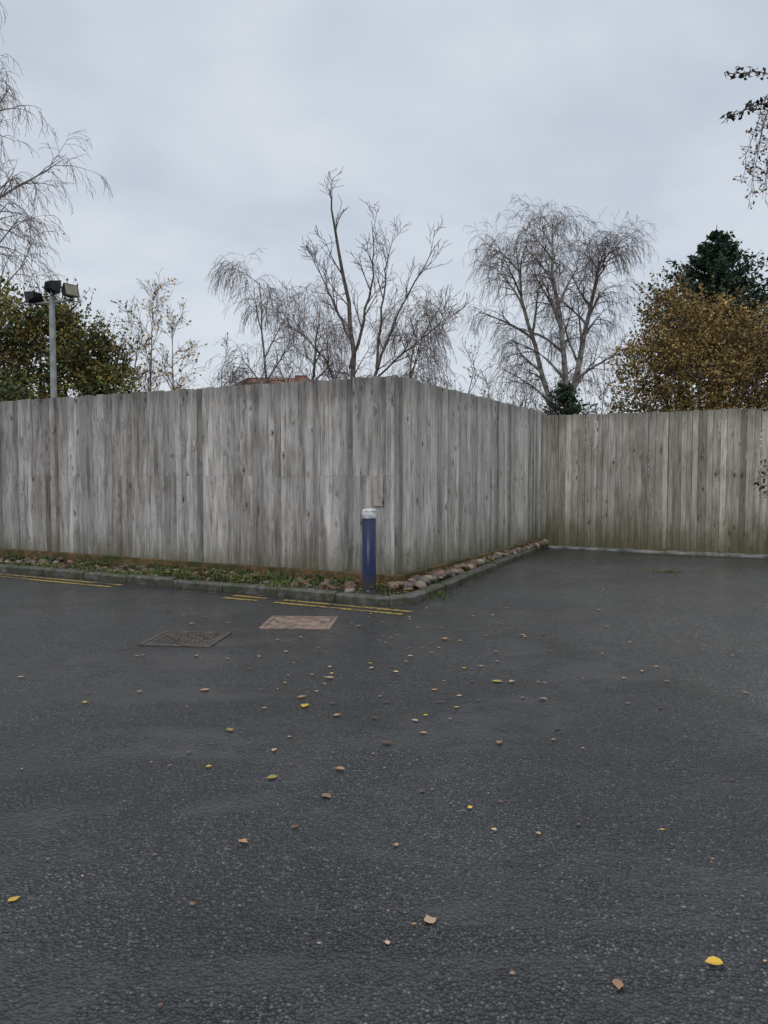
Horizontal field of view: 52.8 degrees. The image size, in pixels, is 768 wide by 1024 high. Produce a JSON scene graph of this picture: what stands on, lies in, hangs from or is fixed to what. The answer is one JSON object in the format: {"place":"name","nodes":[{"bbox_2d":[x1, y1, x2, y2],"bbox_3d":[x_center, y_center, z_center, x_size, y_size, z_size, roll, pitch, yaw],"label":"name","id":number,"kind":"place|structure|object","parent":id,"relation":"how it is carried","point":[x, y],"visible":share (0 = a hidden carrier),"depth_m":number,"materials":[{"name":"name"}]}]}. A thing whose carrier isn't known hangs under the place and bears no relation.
{"place":"outdoors","nodes":[
{"label":"outdoors","id":0,"kind":"place"},
{"bbox_2d":[0,556,486,594],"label":"planting bed","id":1,"kind":"object","parent":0,"point":[357,587],"visible":0.09,"depth_m":10.34,"materials":[{"name":"soil"}]},
{"bbox_2d":[0,538,542,584],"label":"timber edging","id":2,"kind":"object","parent":1,"relation":"on","point":[291,572],"visible":0.48,"depth_m":11.44,"materials":[{"name":"wood"}]},
{"bbox_2d":[0,539,548,592],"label":"cobblestones","id":3,"kind":"structure","parent":1,"relation":"on","point":[416,581],"depth_m":10.72,"materials":[{"name":"stone"}]},
{"bbox_2d":[0,543,683,601],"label":"weeds","id":4,"kind":"object","parent":1,"relation":"on","point":[243,577],"visible":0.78,"depth_m":10.56,"materials":[{"name":"green plant"}]},
{"bbox_2d":[361,508,376,592],"bbox_3d":[-0.180,0.480,9.325,0.200,1.047,0.200,0,3,0],"label":"bollard","id":5,"kind":"object","parent":1,"relation":"on","point":[368,548],"visible":0.94,"depth_m":9.26,"materials":[{"name":"blue metal"}]},
{"bbox_2d":[232,377,309,385],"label":"roof","id":6,"kind":"structure","parent":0,"point":[279,382],"depth_m":37.39,"materials":[{"name":"tile"}]},
{"bbox_2d":[0,548,767,1023],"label":"asphalt road","id":7,"kind":"structure","parent":0,"point":[564,916],"depth_m":3.54,"materials":[{"name":"grey asphalt"}]},
{"bbox_2d":[137,631,231,647],"bbox_3d":[-1.800,1.161,7.035,0.660,0.031,0.620,0,3,7],"label":"manhole cover","id":8,"kind":"object","parent":7,"relation":"on","point":[187,639],"visible":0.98,"depth_m":6.99,"materials":[{"name":"metal"}]},
{"bbox_2d":[0,573,409,614],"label":"double yellow line","id":9,"kind":"object","parent":7,"relation":"on","point":[226,597],"visible":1,"depth_m":9.16,"materials":[{"name":"paint"}]},
{"bbox_2d":[0,545,548,605],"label":"kerb","id":10,"kind":"structure","parent":7,"relation":"on","point":[415,597],"depth_m":10.07,"materials":[{"name":"concrete"}]},
{"bbox_2d":[258,616,337,629],"bbox_3d":[-0.850,1.123,7.804,0.700,0.031,0.660,0,3,3],"label":"manhole cover","id":11,"kind":"object","parent":7,"relation":"on","point":[301,622],"visible":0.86,"depth_m":7.79,"materials":[{"name":"beige concrete"}]},
{"bbox_2d":[0,541,766,1006],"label":"fallen leaves","id":12,"kind":"object","parent":7,"relation":"on","point":[618,983],"visible":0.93,"depth_m":4.54,"materials":[{"name":"yellow plant"}]},
{"bbox_2d":[548,545,767,557],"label":"concrete strip","id":13,"kind":"object","parent":7,"relation":"on","point":[669,551],"visible":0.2,"depth_m":14.74,"materials":[{"name":"grey concrete"}]},
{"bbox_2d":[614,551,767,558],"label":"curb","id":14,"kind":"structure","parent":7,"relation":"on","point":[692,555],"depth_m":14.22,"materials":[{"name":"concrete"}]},
{"label":"tree pit","id":15,"kind":"object","parent":7,"relation":"on","visible":0},
{"bbox_2d":[720,66,767,497],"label":"overhanging tree","id":16,"kind":"object","parent":15,"relation":"on","point":[741,113],"visible":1,"depth_m":5.78,"materials":[{"name":"brown plant"}]},
{"bbox_2d":[0,0,767,470],"label":"sky","id":17,"kind":"structure","parent":0,"point":[214,128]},
{"bbox_2d":[556,480,767,554],"bbox_3d":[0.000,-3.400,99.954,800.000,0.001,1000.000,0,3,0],"label":"ground","id":18,"kind":"structure","parent":0,"point":[711,514],"depth_m":22.20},
{"bbox_2d":[24,280,79,397],"bbox_3d":[-6.053,-1.712,14.208,0.967,5.028,0.372,0,3,0],"label":"floodlight mast","id":19,"kind":"object","parent":18,"relation":"on","point":[52,287],"visible":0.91,"depth_m":14.11,"materials":[{"name":"metal"}]},
{"bbox_2d":[0,3,112,363],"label":"birch tree","id":20,"kind":"object","parent":18,"relation":"on","point":[5,193],"visible":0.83,"depth_m":19.25,"materials":[{"name":"grey plant"}]},
{"bbox_2d":[0,257,146,401],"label":"tree","id":21,"kind":"object","parent":18,"relation":"on","point":[93,376],"visible":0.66,"depth_m":16.14,"materials":[{"name":"green plant"}]},
{"bbox_2d":[111,268,209,393],"bbox_3d":[-6.918,-3.473,23.672,3.063,7.620,2.352,0,3,0],"label":"yellowing tree","id":22,"kind":"object","parent":18,"relation":"on","point":[150,369],"visible":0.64,"depth_m":23.66,"materials":[{"name":"grey plant"}]},
{"bbox_2d":[0,376,394,574],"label":"wooden fence","id":23,"kind":"object","parent":18,"relation":"on","point":[300,475],"visible":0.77,"depth_m":11.41,"materials":[{"name":"grey wood"}]},
{"bbox_2d":[204,248,373,385],"bbox_3d":[-3.165,-4.177,25.770,5.708,8.828,4.408,0,3,0],"label":"weeping birch tree","id":24,"kind":"object","parent":18,"relation":"on","point":[298,351],"visible":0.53,"depth_m":25.58,"materials":[{"name":"grey plant"}]},
{"bbox_2d":[268,166,473,379],"bbox_3d":[-0.188,-3.737,17.863,4.518,8.708,2.756,0,3,7],"label":"bare tree","id":25,"kind":"object","parent":18,"relation":"on","point":[352,363],"visible":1,"depth_m":17.78,"materials":[{"name":"grey plant"}]},
{"bbox_2d":[5,332,766,498],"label":"distant trees","id":26,"kind":"object","parent":18,"relation":"on","point":[475,376],"visible":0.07,"depth_m":47.16,"materials":[{"name":"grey plant"}]},
{"bbox_2d":[353,264,465,388],"bbox_3d":[0.677,-3.752,25.118,4.202,8.047,4.185,0,3,0],"label":"weeping birch tree","id":27,"kind":"object","parent":18,"relation":"on","point":[424,344],"visible":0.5,"depth_m":24.59,"materials":[{"name":"grey plant"}]},
{"bbox_2d":[392,375,545,574],"bbox_3d":[1.661,-0.534,13.116,0.210,2.781,6.917,1,3,28],"label":"wooden fence","id":28,"kind":"object","parent":18,"relation":"on","point":[468,474],"visible":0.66,"depth_m":12.01,"materials":[{"name":"grey wood"}]},
{"bbox_2d":[455,194,658,465],"bbox_3d":[6.078,-5.656,27.922,7.103,11.591,5.098,0,3,0],"label":"weeping birch tree","id":29,"kind":"object","parent":18,"relation":"on","point":[562,349],"visible":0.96,"depth_m":27.61,"materials":[{"name":"grey plant"}]},
{"bbox_2d":[533,381,600,468],"bbox_3d":[4.484,-1.344,19.341,2.439,3.789,2.512,2,3,36],"label":"conifer shrub","id":30,"kind":"object","parent":18,"relation":"on","point":[563,395],"visible":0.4,"depth_m":18.97,"materials":[{"name":"green plant"}]},
{"bbox_2d":[543,408,767,554],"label":"wooden fence","id":31,"kind":"object","parent":18,"relation":"on","point":[636,498],"visible":0.94,"depth_m":14.96,"materials":[{"name":"grey wood"}]},
{"bbox_2d":[598,266,767,510],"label":"russet tree","id":32,"kind":"object","parent":18,"relation":"on","point":[741,360],"visible":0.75,"depth_m":23.22,"materials":[{"name":"brown plant"}]},
{"bbox_2d":[626,226,767,512],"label":"conifer tree","id":33,"kind":"object","parent":18,"relation":"on","point":[717,260],"visible":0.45,"depth_m":28.98,"materials":[{"name":"green plant"}]}
]}

